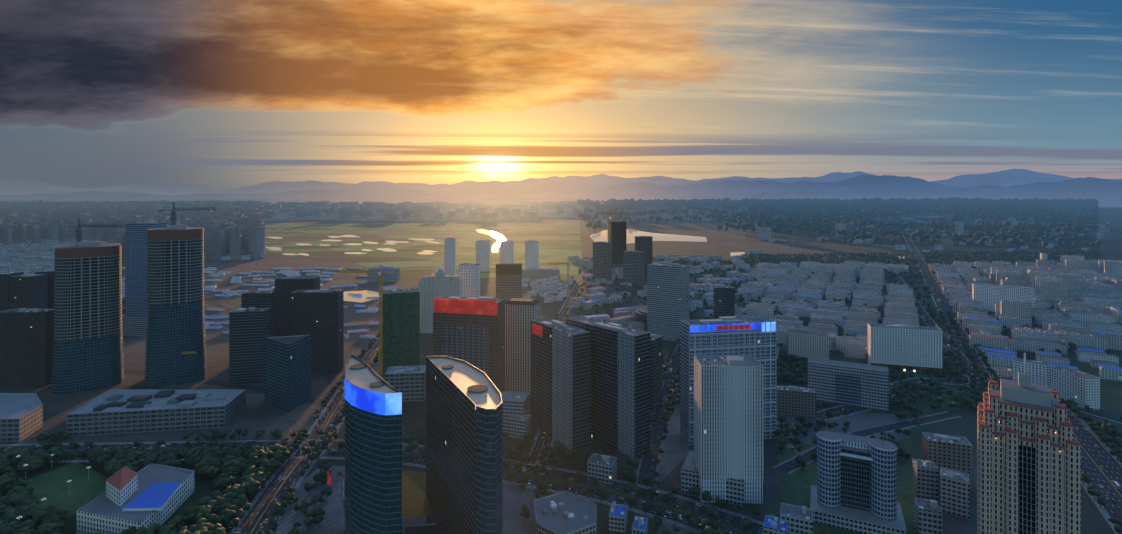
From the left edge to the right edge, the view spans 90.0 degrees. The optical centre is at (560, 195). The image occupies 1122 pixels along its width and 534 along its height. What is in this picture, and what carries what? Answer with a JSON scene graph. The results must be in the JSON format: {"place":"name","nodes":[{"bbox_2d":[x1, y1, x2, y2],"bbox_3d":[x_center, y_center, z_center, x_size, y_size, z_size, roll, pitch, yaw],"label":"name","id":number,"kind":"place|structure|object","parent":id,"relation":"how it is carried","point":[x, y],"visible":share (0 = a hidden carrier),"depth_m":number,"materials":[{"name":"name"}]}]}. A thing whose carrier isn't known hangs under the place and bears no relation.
{"place":"outdoors","nodes":[
{"label":"outdoors","id":0,"kind":"place"},
{"bbox_2d":[0,208,1099,533],"bbox_3d":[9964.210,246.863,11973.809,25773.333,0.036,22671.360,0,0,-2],"label":"ground patches","id":1,"kind":"object","parent":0,"point":[558,244],"visible":0.31,"depth_m":1110.23,"materials":[{"name":"green plant"}]},
{"bbox_2d":[0,444,290,533],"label":"park trees","id":2,"kind":"object","parent":1,"relation":"on","point":[214,511],"visible":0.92,"depth_m":466.62,"materials":[{"name":"green plant"}]},
{"bbox_2d":[0,197,1102,247],"bbox_3d":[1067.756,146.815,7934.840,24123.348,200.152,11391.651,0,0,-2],"label":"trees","id":3,"kind":"object","parent":1,"relation":"on","point":[816,212],"visible":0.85,"depth_m":5996.87,"materials":[{"name":"green plant"}]},
{"bbox_2d":[0,200,1121,380],"bbox_3d":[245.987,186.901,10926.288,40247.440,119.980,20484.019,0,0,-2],"label":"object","id":4,"kind":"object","parent":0,"point":[1082,295],"visible":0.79,"depth_m":1551.20,"materials":[{"name":"white concrete"}]},
{"bbox_2d":[0,215,1121,533],"bbox_3d":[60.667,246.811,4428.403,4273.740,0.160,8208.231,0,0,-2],"label":"roads","id":5,"kind":"structure","parent":0,"point":[1092,459],"depth_m":537.02,"materials":[{"name":"grey asphalt"}]},
{"bbox_2d":[11,288,1121,533],"bbox_3d":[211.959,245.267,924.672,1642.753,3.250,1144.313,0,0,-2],"label":"vehicles","id":6,"kind":"object","parent":5,"relation":"on","point":[1115,484],"visible":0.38,"depth_m":532.26,"materials":[{"name":"grey metal"}]},
{"bbox_2d":[0,205,1121,533],"bbox_3d":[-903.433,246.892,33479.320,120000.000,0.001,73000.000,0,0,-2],"label":"ground","id":7,"kind":"structure","parent":0,"point":[964,423],"depth_m":654.11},
{"bbox_2d":[63,202,626,377],"bbox_3d":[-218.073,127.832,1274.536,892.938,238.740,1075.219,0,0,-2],"label":"tower cranes","id":8,"kind":"object","parent":7,"relation":"on","point":[173,222],"visible":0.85,"depth_m":740.90,"materials":[{"name":"grey"}]},
{"bbox_2d":[0,221,1099,533],"bbox_3d":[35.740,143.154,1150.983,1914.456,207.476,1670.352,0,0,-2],"label":"buildings","id":9,"kind":"structure","parent":7,"relation":"on","point":[474,381],"depth_m":571.08,"materials":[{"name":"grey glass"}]},
{"bbox_2d":[0,249,1121,533],"bbox_3d":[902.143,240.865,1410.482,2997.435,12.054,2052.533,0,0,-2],"label":"street trees","id":10,"kind":"object","parent":7,"relation":"on","point":[796,367],"visible":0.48,"depth_m":589.72,"materials":[{"name":"green plant"}]},
{"bbox_2d":[16,322,1111,528],"bbox_3d":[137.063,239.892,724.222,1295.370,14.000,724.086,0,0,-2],"label":"street lamps","id":11,"kind":"object","parent":7,"relation":"on","point":[676,345],"visible":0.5,"depth_m":505.60,"materials":[{"name":"silver metal"}]},
{"bbox_2d":[0,175,1121,200],"bbox_3d":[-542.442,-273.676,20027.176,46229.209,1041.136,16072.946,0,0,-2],"label":"mountains","id":12,"kind":"structure","parent":0,"point":[760,186],"depth_m":21159.57,"materials":[{"name":"grey stone"}]},
{"bbox_2d":[0,169,1121,194],"bbox_3d":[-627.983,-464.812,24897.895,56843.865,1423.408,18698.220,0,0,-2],"label":"mountains","id":13,"kind":"structure","parent":0,"point":[1007,178],"depth_m":26475.19,"materials":[{"name":"grey stone"}]},
{"bbox_2d":[0,0,1121,188],"label":"sky","id":14,"kind":"structure","parent":0,"point":[220,94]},
{"bbox_2d":[2,184,1121,206],"bbox_3d":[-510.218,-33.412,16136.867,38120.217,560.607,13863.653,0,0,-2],"label":"mountains","id":15,"kind":"structure","parent":0,"point":[1105,195],"depth_m":15497.44,"materials":[{"name":"grey stone"}]},
{"bbox_2d":[265,229,911,302],"bbox_3d":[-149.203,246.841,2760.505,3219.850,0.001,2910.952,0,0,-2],"label":"water","id":16,"kind":"structure","parent":0,"point":[602,236],"depth_m":3094.73,"materials":[{"name":"orange liquid"}]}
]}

